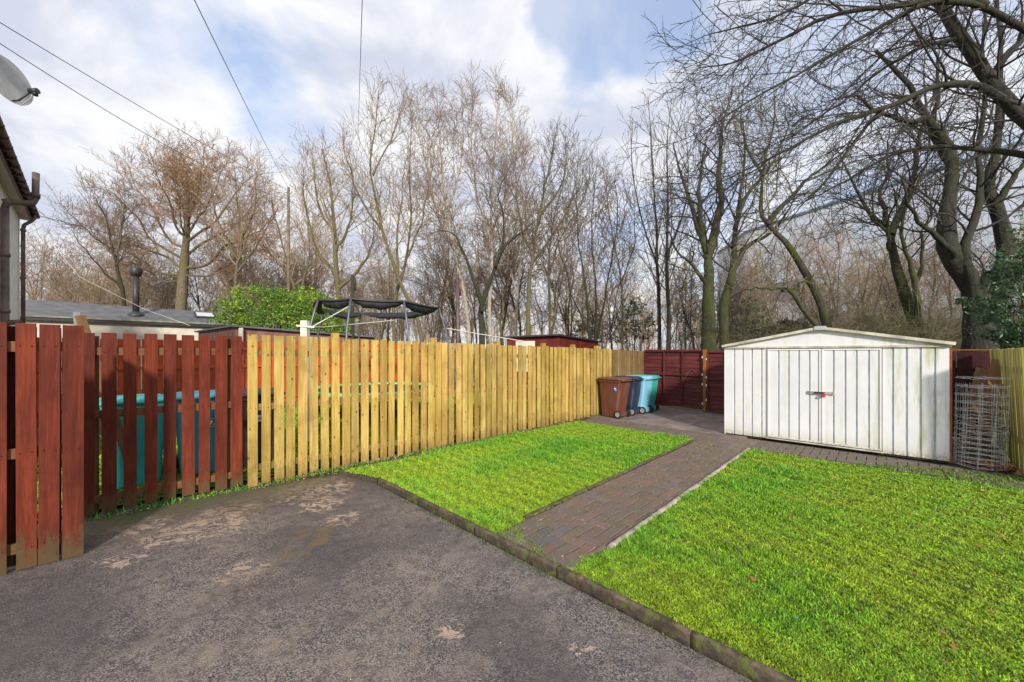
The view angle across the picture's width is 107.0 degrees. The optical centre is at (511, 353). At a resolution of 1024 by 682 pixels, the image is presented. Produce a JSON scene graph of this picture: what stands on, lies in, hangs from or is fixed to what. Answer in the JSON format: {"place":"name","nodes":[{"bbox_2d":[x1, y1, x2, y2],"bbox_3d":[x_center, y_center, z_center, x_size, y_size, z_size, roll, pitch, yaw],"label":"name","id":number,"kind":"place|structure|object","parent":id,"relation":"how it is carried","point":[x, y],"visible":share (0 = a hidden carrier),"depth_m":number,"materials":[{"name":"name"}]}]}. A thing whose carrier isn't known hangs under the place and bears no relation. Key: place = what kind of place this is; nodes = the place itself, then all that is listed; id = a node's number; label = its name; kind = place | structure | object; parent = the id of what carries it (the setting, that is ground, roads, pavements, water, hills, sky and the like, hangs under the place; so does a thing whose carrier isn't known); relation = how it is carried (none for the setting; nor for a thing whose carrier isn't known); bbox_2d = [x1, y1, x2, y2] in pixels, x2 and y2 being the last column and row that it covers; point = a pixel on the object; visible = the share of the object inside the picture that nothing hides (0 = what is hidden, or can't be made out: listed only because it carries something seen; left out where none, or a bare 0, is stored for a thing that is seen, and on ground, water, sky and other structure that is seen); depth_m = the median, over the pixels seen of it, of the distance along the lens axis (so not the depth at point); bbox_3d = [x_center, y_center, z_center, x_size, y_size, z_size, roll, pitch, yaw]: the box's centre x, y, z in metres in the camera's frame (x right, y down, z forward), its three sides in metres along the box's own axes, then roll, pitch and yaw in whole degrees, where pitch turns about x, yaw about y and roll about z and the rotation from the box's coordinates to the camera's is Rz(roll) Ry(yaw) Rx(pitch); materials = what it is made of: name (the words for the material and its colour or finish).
{"place":"outdoors","nodes":[
{"label":"outdoors","id":0,"kind":"place"},
{"bbox_2d":[0,116,40,325],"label":"house","id":1,"kind":"structure","parent":0,"point":[19,200],"depth_m":7.31,"materials":[{"name":"paint"}]},
{"bbox_2d":[0,55,40,105],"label":"satellite dish","id":2,"kind":"object","parent":1,"relation":"attached to","point":[15,87],"visible":1,"depth_m":4.27,"materials":[{"name":"grey metal"}]},
{"bbox_2d":[37,392,576,520],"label":"neighbour lawn","id":3,"kind":"structure","parent":0,"point":[196,488],"depth_m":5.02,"materials":[{"name":"green plant"}]},
{"bbox_2d":[99,394,163,489],"bbox_3d":[-4.620,1.046,4.632,0.850,1.058,0.610,0,0,42],"label":"wheelie bin","id":4,"kind":"object","parent":3,"relation":"on","point":[140,444],"visible":0.27,"depth_m":4.45,"materials":[{"name":"teal plastic"}]},
{"bbox_2d":[176,390,214,475],"bbox_3d":[-4.200,1.046,5.113,0.610,1.058,0.850,0,0,-43],"label":"wheelie bin","id":5,"kind":"object","parent":3,"relation":"on","point":[196,418],"visible":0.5,"depth_m":4.85,"materials":[{"name":"blue plastic"}]},
{"bbox_2d":[242,388,285,467],"bbox_3d":[-3.681,1.046,5.464,0.610,1.058,0.850,0,0,-41],"label":"wheelie bin","id":6,"kind":"object","parent":3,"relation":"on","point":[244,430],"visible":0.21,"depth_m":5.20,"materials":[{"name":"brown plastic"}]},
{"bbox_2d":[310,297,448,431],"bbox_3d":[-3.188,0.238,8.873,3.422,2.688,3.333,0,0,0],"label":"trampoline","id":7,"kind":"object","parent":3,"relation":"on","point":[417,309],"visible":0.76,"depth_m":8.18,"materials":[{"name":"black fabric"}]},
{"bbox_2d":[0,475,753,681],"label":"driveway","id":8,"kind":"structure","parent":0,"point":[273,590],"depth_m":2.39,"materials":[{"name":"grey asphalt"}]},
{"bbox_2d":[0,0,1023,352],"label":"sky","id":9,"kind":"structure","parent":0,"point":[293,62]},
{"bbox_2d":[37,357,995,524],"bbox_3d":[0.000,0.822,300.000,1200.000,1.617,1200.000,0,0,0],"label":"ground","id":10,"kind":"structure","parent":0,"point":[338,472],"depth_m":5.92,"materials":[{"name":"brown plant"}]},
{"bbox_2d":[0,322,83,574],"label":"board fence","id":11,"kind":"object","parent":10,"relation":"on","point":[21,543],"visible":1,"depth_m":2.86,"materials":[{"name":"red wood"}]},
{"bbox_2d":[20,222,73,301],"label":"bare tree","id":12,"kind":"object","parent":10,"relation":"on","point":[32,269],"visible":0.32,"depth_m":36.02,"materials":[{"name":"brown plant"}]},
{"bbox_2d":[20,220,105,303],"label":"bare tree","id":13,"kind":"object","parent":10,"relation":"on","point":[56,273],"visible":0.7,"depth_m":30.58,"materials":[{"name":"brown plant"}]},
{"bbox_2d":[32,162,149,305],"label":"bare tree","id":14,"kind":"object","parent":10,"relation":"on","point":[116,262],"visible":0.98,"depth_m":23.90,"materials":[{"name":"brown plant"}]},
{"bbox_2d":[20,266,237,393],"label":"outbuilding","id":15,"kind":"structure","parent":10,"relation":"on","point":[133,319],"depth_m":16.50,"materials":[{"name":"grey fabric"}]},
{"bbox_2d":[84,333,242,517],"bbox_3d":[-3.707,0.728,4.099,1.290,1.864,0.160,0,0,-45],"label":"picket fence","id":16,"kind":"object","parent":10,"relation":"on","point":[227,405],"visible":0.92,"depth_m":3.98,"materials":[{"name":"red wood"}]},
{"bbox_2d":[125,253,207,311],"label":"bare tree","id":17,"kind":"object","parent":10,"relation":"on","point":[168,296],"visible":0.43,"depth_m":30.59,"materials":[{"name":"brown plant"}]},
{"bbox_2d":[53,117,314,309],"bbox_3d":[-23.678,-7.819,26.812,19.194,19.219,10.859,0,0,0],"label":"beech tree","id":18,"kind":"object","parent":10,"relation":"on","point":[178,176],"visible":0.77,"depth_m":25.81,"materials":[{"name":"brown plant"}]},
{"bbox_2d":[147,225,230,313],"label":"bare tree","id":19,"kind":"object","parent":10,"relation":"on","point":[202,286],"visible":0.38,"depth_m":33.96,"materials":[{"name":"brown plant"}]},
{"bbox_2d":[184,217,282,317],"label":"bare tree","id":20,"kind":"object","parent":10,"relation":"on","point":[223,279],"visible":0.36,"depth_m":27.57,"materials":[{"name":"brown plant"}]},
{"bbox_2d":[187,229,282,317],"bbox_3d":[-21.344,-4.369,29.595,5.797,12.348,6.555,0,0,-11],"label":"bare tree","id":21,"kind":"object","parent":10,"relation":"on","point":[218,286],"visible":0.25,"depth_m":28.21,"materials":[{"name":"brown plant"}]},
{"bbox_2d":[37,337,447,426],"bbox_3d":[-6.125,0.662,11.556,0.155,1.996,10.647,0,0,44],"label":"picket fence","id":22,"kind":"object","parent":10,"relation":"on","point":[160,371],"visible":0.11,"depth_m":9.87,"materials":[{"name":"brown wood"}]},
{"bbox_2d":[183,131,305,315],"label":"bare tree","id":23,"kind":"object","parent":10,"relation":"on","point":[241,235],"visible":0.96,"depth_m":21.76,"materials":[{"name":"brown wood"}]},
{"bbox_2d":[191,269,357,333],"bbox_3d":[-9.852,-1.042,16.385,6.325,5.542,4.352,0,0,0],"label":"evergreen bush","id":24,"kind":"object","parent":10,"relation":"on","point":[290,306],"visible":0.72,"depth_m":15.99,"materials":[{"name":"green plant"}]},
{"bbox_2d":[233,174,338,313],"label":"bare tree","id":25,"kind":"object","parent":10,"relation":"on","point":[267,248],"visible":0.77,"depth_m":22.94,"materials":[{"name":"brown plant"}]},
{"bbox_2d":[194,325,378,389],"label":"garden shed","id":26,"kind":"structure","parent":10,"relation":"on","point":[228,331],"depth_m":11.88,"materials":[{"name":"brown wood"}]},
{"bbox_2d":[275,210,363,330],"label":"bare tree","id":27,"kind":"object","parent":10,"relation":"on","point":[317,274],"visible":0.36,"depth_m":31.62,"materials":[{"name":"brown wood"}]},
{"bbox_2d":[271,123,399,332],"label":"ash tree","id":28,"kind":"object","parent":10,"relation":"on","point":[335,268],"visible":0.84,"depth_m":19.95,"materials":[{"name":"brown plant"}]},
{"bbox_2d":[325,245,392,341],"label":"bare tree","id":29,"kind":"object","parent":10,"relation":"on","point":[361,295],"visible":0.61,"depth_m":25.91,"materials":[{"name":"brown plant"}]},
{"bbox_2d":[313,61,438,343],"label":"bare tree","id":30,"kind":"object","parent":10,"relation":"on","point":[381,228],"visible":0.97,"depth_m":17.90,"materials":[{"name":"brown wood"}]},
{"bbox_2d":[349,214,417,343],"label":"bare tree","id":31,"kind":"object","parent":10,"relation":"on","point":[382,279],"visible":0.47,"depth_m":33.93,"materials":[{"name":"brown wood"}]},
{"bbox_2d":[382,91,462,343],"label":"bare tree","id":32,"kind":"object","parent":10,"relation":"on","point":[408,252],"visible":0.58,"depth_m":19.45,"materials":[{"name":"brown plant"}]},
{"bbox_2d":[392,254,454,341],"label":"bare tree","id":33,"kind":"object","parent":10,"relation":"on","point":[422,295],"visible":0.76,"depth_m":28.47,"materials":[{"name":"brown wood"}]},
{"bbox_2d":[247,333,610,486],"bbox_3d":[-0.332,0.690,7.172,7.763,1.940,0.155,0,0,-43],"label":"picket fence","id":34,"kind":"object","parent":10,"relation":"on","point":[583,366],"visible":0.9,"depth_m":5.78,"materials":[{"name":"yellow wood"}]},
{"bbox_2d":[389,72,503,384],"bbox_3d":[-3.337,-6.206,18.714,5.364,15.961,3.944,0,0,16],"label":"birch tree","id":35,"kind":"object","parent":10,"relation":"on","point":[440,136],"visible":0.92,"depth_m":18.91,"materials":[{"name":"brown plant"}]},
{"bbox_2d":[405,210,493,341],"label":"bare tree","id":36,"kind":"object","parent":10,"relation":"on","point":[445,279],"visible":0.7,"depth_m":28.80,"materials":[{"name":"brown plant"}]},
{"bbox_2d":[395,195,506,351],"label":"bare tree","id":37,"kind":"object","parent":10,"relation":"on","point":[448,297],"visible":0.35,"depth_m":32.28,"materials":[{"name":"brown plant"}]},
{"bbox_2d":[396,146,559,387],"bbox_3d":[-1.460,-4.180,17.932,7.594,11.939,4.024,0,0,-25],"label":"oak tree","id":38,"kind":"object","parent":10,"relation":"on","point":[482,301],"visible":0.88,"depth_m":18.05,"materials":[{"name":"brown plant"}]},
{"bbox_2d":[427,59,543,363],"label":"birch tree","id":39,"kind":"object","parent":10,"relation":"on","point":[484,216],"visible":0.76,"depth_m":19.34,"materials":[{"name":"brown plant"}]},
{"bbox_2d":[20,256,976,358],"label":"woodland","id":40,"kind":"object","parent":10,"relation":"on","point":[433,334],"visible":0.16,"depth_m":39.77,"materials":[{"name":"brown plant"}]},
{"bbox_2d":[449,198,556,344],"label":"bare tree","id":41,"kind":"object","parent":10,"relation":"on","point":[499,292],"visible":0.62,"depth_m":24.13,"materials":[{"name":"brown plant"}]},
{"bbox_2d":[455,210,563,335],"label":"bare tree","id":42,"kind":"object","parent":10,"relation":"on","point":[512,299],"visible":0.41,"depth_m":25.69,"materials":[{"name":"brown plant"}]},
{"bbox_2d":[481,120,551,335],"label":"birch tree","id":43,"kind":"object","parent":10,"relation":"on","point":[520,264],"visible":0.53,"depth_m":20.96,"materials":[{"name":"brown plant"}]},
{"bbox_2d":[456,186,577,344],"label":"bare tree","id":44,"kind":"object","parent":10,"relation":"on","point":[504,319],"visible":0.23,"depth_m":27.52,"materials":[{"name":"brown plant"}]},
{"bbox_2d":[465,113,600,334],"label":"bare tree","id":45,"kind":"object","parent":10,"relation":"on","point":[535,237],"visible":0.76,"depth_m":18.39,"materials":[{"name":"brown plant"}]},
{"bbox_2d":[502,334,601,400],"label":"garden shed","id":46,"kind":"structure","parent":10,"relation":"on","point":[555,340],"depth_m":12.41,"materials":[{"name":"red wood"}]},
{"bbox_2d":[521,238,608,336],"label":"bare tree","id":47,"kind":"object","parent":10,"relation":"on","point":[555,283],"visible":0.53,"depth_m":25.77,"materials":[{"name":"brown plant"}]},
{"bbox_2d":[516,136,615,333],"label":"bare tree","id":48,"kind":"object","parent":10,"relation":"on","point":[550,268],"visible":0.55,"depth_m":19.90,"materials":[{"name":"brown plant"}]},
{"bbox_2d":[520,127,651,340],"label":"bare tree","id":49,"kind":"object","parent":10,"relation":"on","point":[591,240],"visible":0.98,"depth_m":16.92,"materials":[{"name":"brown plant"}]},
{"bbox_2d":[377,478,799,681],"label":"kerb","id":50,"kind":"structure","parent":10,"relation":"on","point":[752,669],"depth_m":2.36,"materials":[{"name":"grey concrete"}]},
{"bbox_2d":[569,258,633,351],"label":"bare tree","id":51,"kind":"object","parent":10,"relation":"on","point":[598,309],"visible":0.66,"depth_m":24.29,"materials":[{"name":"brown plant"}]},
{"bbox_2d":[575,229,665,349],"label":"bare tree","id":52,"kind":"object","parent":10,"relation":"on","point":[627,288],"visible":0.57,"depth_m":25.08,"materials":[{"name":"brown plant"}]},
{"bbox_2d":[611,350,643,375],"bbox_3d":[3.126,0.783,10.389,1.778,1.755,0.155,0,0,-43],"label":"picket fence","id":53,"kind":"object","parent":10,"relation":"on","point":[626,362],"visible":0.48,"depth_m":10.27,"materials":[{"name":"yellow wood"}]},
{"bbox_2d":[586,146,675,349],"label":"bare tree","id":54,"kind":"object","parent":10,"relation":"on","point":[621,280],"visible":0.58,"depth_m":18.93,"materials":[{"name":"brown plant"}]},
{"bbox_2d":[608,297,662,350],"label":"evergreen tree","id":55,"kind":"object","parent":10,"relation":"on","point":[636,323],"visible":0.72,"depth_m":23.76,"materials":[{"name":"green plant"}]},
{"bbox_2d":[494,291,800,399],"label":"undergrowth","id":56,"kind":"object","parent":10,"relation":"on","point":[628,347],"visible":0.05,"depth_m":15.68,"materials":[{"name":"brown plant"}]},
{"bbox_2d":[616,89,681,349],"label":"poplar tree","id":57,"kind":"object","parent":10,"relation":"on","point":[658,286],"visible":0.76,"depth_m":16.94,"materials":[{"name":"brown plant"}]},
{"bbox_2d":[615,89,708,349],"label":"poplar tree","id":58,"kind":"object","parent":10,"relation":"on","point":[668,306],"visible":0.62,"depth_m":16.35,"materials":[{"name":"brown plant"}]},
{"bbox_2d":[646,214,724,348],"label":"bare tree","id":59,"kind":"object","parent":10,"relation":"on","point":[685,284],"visible":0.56,"depth_m":21.91,"materials":[{"name":"brown plant"}]},
{"bbox_2d":[619,40,796,351],"bbox_3d":[6.562,-4.502,12.714,4.895,12.285,5.197,0,0,38],"label":"mossy tree","id":60,"kind":"object","parent":10,"relation":"on","point":[707,279],"visible":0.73,"depth_m":12.86,"materials":[{"name":"brown plant"}]},
{"bbox_2d":[680,261,763,342],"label":"bare tree","id":61,"kind":"object","parent":10,"relation":"on","point":[730,301],"visible":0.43,"depth_m":18.24,"materials":[{"name":"brown plant"}]},
{"bbox_2d":[693,237,772,340],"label":"bare tree","id":62,"kind":"object","parent":10,"relation":"on","point":[735,289],"visible":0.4,"depth_m":21.37,"materials":[{"name":"brown plant"}]},
{"bbox_2d":[716,296,778,342],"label":"evergreen tree","id":63,"kind":"object","parent":10,"relation":"on","point":[743,308],"visible":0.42,"depth_m":19.72,"materials":[{"name":"green plant"}]},
{"bbox_2d":[692,82,844,350],"bbox_3d":[9.055,-4.381,13.425,5.270,11.850,3.643,0,0,0],"label":"mossy tree","id":64,"kind":"object","parent":10,"relation":"on","point":[724,300],"visible":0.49,"depth_m":13.52,"materials":[{"name":"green plant"}]},
{"bbox_2d":[734,250,820,336],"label":"bare tree","id":65,"kind":"object","parent":10,"relation":"on","point":[767,290],"visible":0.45,"depth_m":20.55,"materials":[{"name":"brown wood"}]},
{"bbox_2d":[748,213,845,324],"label":"bare tree","id":66,"kind":"object","parent":10,"relation":"on","point":[789,273],"visible":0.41,"depth_m":30.07,"materials":[{"name":"brown wood"}]},
{"bbox_2d":[614,0,1023,290],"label":"overhanging tree","id":67,"kind":"object","parent":10,"relation":"on","point":[991,84],"visible":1,"depth_m":5.62,"materials":[{"name":"brown plant"}]},
{"bbox_2d":[771,203,878,326],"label":"bare tree","id":68,"kind":"object","parent":10,"relation":"on","point":[825,256],"visible":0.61,"depth_m":27.07,"materials":[{"name":"brown wood"}]},
{"bbox_2d":[647,228,1023,390],"bbox_3d":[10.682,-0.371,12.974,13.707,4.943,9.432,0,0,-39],"label":"undergrowth","id":69,"kind":"object","parent":10,"relation":"on","point":[928,333],"visible":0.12,"depth_m":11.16,"materials":[{"name":"brown plant"}]},
{"bbox_2d":[681,35,993,335],"bbox_3d":[8.002,-4.356,10.996,6.378,11.101,4.790,0,0,0],"label":"mossy tree","id":70,"kind":"object","parent":10,"relation":"on","point":[802,267],"visible":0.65,"depth_m":11.16,"materials":[{"name":"brown plant"}]},
{"bbox_2d":[810,231,907,326],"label":"bare tree","id":71,"kind":"object","parent":10,"relation":"on","point":[862,272],"visible":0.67,"depth_m":21.34,"materials":[{"name":"brown plant"}]},
{"bbox_2d":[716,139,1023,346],"bbox_3d":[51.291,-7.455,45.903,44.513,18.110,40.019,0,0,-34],"label":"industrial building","id":72,"kind":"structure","parent":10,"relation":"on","point":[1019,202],"depth_m":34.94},
{"bbox_2d":[787,14,994,335],"bbox_3d":[11.651,-4.845,11.877,4.853,10.782,4.184,0,0,32],"label":"mossy tree","id":73,"kind":"object","parent":10,"relation":"on","point":[900,279],"visible":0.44,"depth_m":11.90,"materials":[{"name":"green plant"}]},
{"bbox_2d":[761,0,1023,389],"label":"mossy tree","id":74,"kind":"object","parent":10,"relation":"on","point":[955,257],"visible":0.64,"depth_m":9.14,"materials":[{"name":"brown plant"}]},
{"bbox_2d":[858,249,938,325],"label":"bare tree","id":75,"kind":"object","parent":10,"relation":"on","point":[890,294],"visible":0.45,"depth_m":14.54,"materials":[{"name":"brown plant"}]},
{"bbox_2d":[834,91,991,338],"bbox_3d":[12.446,-3.514,11.667,4.923,8.027,3.260,0,0,-34],"label":"mossy tree","id":76,"kind":"object","parent":10,"relation":"on","point":[915,279],"visible":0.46,"depth_m":11.43,"materials":[{"name":"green plant"}]},
{"bbox_2d":[879,217,987,322],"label":"bare tree","id":77,"kind":"object","parent":10,"relation":"on","point":[932,280],"visible":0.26,"depth_m":22.33,"materials":[{"name":"brown plant"}]},
{"bbox_2d":[899,0,1023,348],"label":"mossy tree","id":78,"kind":"object","parent":10,"relation":"on","point":[998,228],"visible":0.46,"depth_m":9.85,"materials":[{"name":"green plant"}]},
{"bbox_2d":[952,351,989,437],"bbox_3d":[8.032,0.812,6.978,1.020,1.696,0.155,0,0,44],"label":"board fence","id":79,"kind":"object","parent":10,"relation":"on","point":[968,362],"visible":0.23,"depth_m":6.79,"materials":[{"name":"red wood"}]},
{"bbox_2d":[968,212,1023,349],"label":"holly bush","id":80,"kind":"object","parent":10,"relation":"on","point":[1012,335],"visible":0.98,"depth_m":7.56,"materials":[{"name":"green plant"}]},
{"bbox_2d":[989,347,1023,475],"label":"picket fence","id":81,"kind":"object","parent":10,"relation":"on","point":[1011,361],"visible":0.79,"depth_m":5.08,"materials":[{"name":"yellow wood"}]},
{"bbox_2d":[345,420,692,533],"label":"lawn","id":82,"kind":"structure","parent":0,"point":[500,483],"depth_m":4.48,"materials":[{"name":"green plant"}]},
{"bbox_2d":[589,407,747,437],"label":"concrete yard","id":83,"kind":"structure","parent":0,"point":[703,422],"depth_m":8.72,"materials":[{"name":"grey concrete"}]},
{"bbox_2d":[597,376,632,418],"bbox_3d":[2.480,1.048,9.128,0.537,0.952,0.748,0,0,-40],"label":"wheelie bin","id":84,"kind":"object","parent":83,"relation":"on","point":[614,392],"visible":1,"depth_m":8.96,"materials":[{"name":"brown plastic"}]},
{"bbox_2d":[340,415,1021,681],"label":"garden soil","id":85,"kind":"structure","parent":0,"point":[374,479],"depth_m":5.49,"materials":[{"name":"brown soil"}]},
{"bbox_2d":[258,420,574,486],"bbox_3d":[-0.716,1.519,6.556,6.197,0.117,0.356,0,0,-42],"label":"moss","id":86,"kind":"object","parent":85,"relation":"on","point":[335,468],"visible":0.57,"depth_m":5.30,"materials":[{"name":"green plant"}]},
{"bbox_2d":[523,438,696,520],"bbox_3d":[1.692,1.541,5.130,0.041,0.058,4.510,0,0,44],"label":"path edging","id":87,"kind":"object","parent":85,"relation":"on","point":[573,495],"visible":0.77,"depth_m":4.43,"materials":[{"name":"grey concrete"}]},
{"bbox_2d":[498,440,747,569],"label":"brick path","id":88,"kind":"structure","parent":85,"relation":"on","point":[586,523],"depth_m":3.78,"materials":[{"name":"brick"}]},
{"bbox_2d":[607,447,750,549],"bbox_3d":[2.288,1.540,4.532,0.053,0.059,4.350,0,0,44],"label":"path edging","id":89,"kind":"object","parent":85,"relation":"on","point":[617,541],"visible":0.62,"depth_m":3.75,"materials":[{"name":"grey concrete"}]},
{"bbox_2d":[702,349,706,412],"bbox_3d":[4.973,0.750,9.769,0.120,1.700,0.086,0,0,44],"label":"gate post","id":90,"kind":"object","parent":85,"relation":"on","point":[704,375],"visible":0.96,"depth_m":9.74,"materials":[{"name":"wood"}]},
{"bbox_2d":[644,349,702,408],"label":"gate","id":91,"kind":"structure","parent":90,"relation":"attached to","point":[663,364],"depth_m":10.29,"materials":[{"name":"red wood"}]},
{"bbox_2d":[707,351,723,413],"bbox_3d":[6.306,0.733,8.501,3.570,1.591,0.071,0,0,44],"label":"board fence","id":92,"kind":"object","parent":85,"relation":"on","point":[715,381],"visible":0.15,"depth_m":9.62,"materials":[{"name":"red wood"}]},
{"bbox_2d":[583,418,1023,488],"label":"brick paving","id":93,"kind":"structure","parent":85,"relation":"on","point":[818,453],"depth_m":5.89,"materials":[{"name":"brick"}]},
{"bbox_2d":[952,376,1010,470],"bbox_3d":[6.332,0.919,5.108,0.534,1.206,0.493,0,0,0],"label":"wire roll","id":94,"kind":"object","parent":93,"relation":"on","point":[981,420],"visible":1,"depth_m":5.08,"materials":[{"name":"grey metal"}]},
{"bbox_2d":[722,326,955,462],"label":"metal shed","id":95,"kind":"structure","parent":85,"relation":"on","point":[860,391],"depth_m":6.00,"materials":[{"name":"white paint"}]},
{"bbox_2d":[768,349,820,442],"bbox_3d":[4.777,0.697,6.431,0.735,1.545,0.040,0,0,43],"label":"door","id":96,"kind":"structure","parent":95,"relation":"in","point":[815,354],"depth_m":6.42,"materials":[{"name":"white paint"}]},
{"bbox_2d":[822,348,881,450],"bbox_3d":[5.304,0.697,5.939,0.707,1.545,0.040,0,0,43],"label":"door","id":97,"kind":"structure","parent":95,"relation":"in","point":[875,354],"depth_m":5.92,"materials":[{"name":"white paint"}]},
{"bbox_2d":[846,461,1023,490],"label":"moss","id":98,"kind":"object","parent":85,"relation":"on","point":[890,469],"visible":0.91,"depth_m":4.74,"materials":[{"name":"green plant"}]},
{"bbox_2d":[957,367,987,452],"bbox_3d":[7.217,0.885,5.938,0.640,1.325,0.122,0,0,-19],"label":"timber plank","id":99,"kind":"object","parent":85,"relation":"on","point":[979,373],"visible":0.64,"depth_m":5.93,"materials":[{"name":"brown wood"}]},
{"bbox_2d":[966,383,1003,457],"bbox_3d":[6.955,0.990,5.564,0.450,1.110,0.078,0,0,11],"label":"timber plank","id":100,"kind":"object","parent":85,"relation":"on","point":[989,408],"visible":0.71,"depth_m":5.55,"materials":[{"name":"brown wood"}]},
{"bbox_2d":[977,359,1000,457],"bbox_3d":[7.184,0.815,5.690,0.618,1.459,0.124,0,0,-23],"label":"timber plank","id":101,"kind":"object","parent":85,"relation":"on","point":[994,370],"visible":0.57,"depth_m":5.72,"materials":[{"name":"brown wood"}]},
{"bbox_2d":[567,448,1023,681],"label":"lawn","id":102,"kind":"structure","parent":0,"point":[837,647],"depth_m":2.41,"materials":[{"name":"green plant"}]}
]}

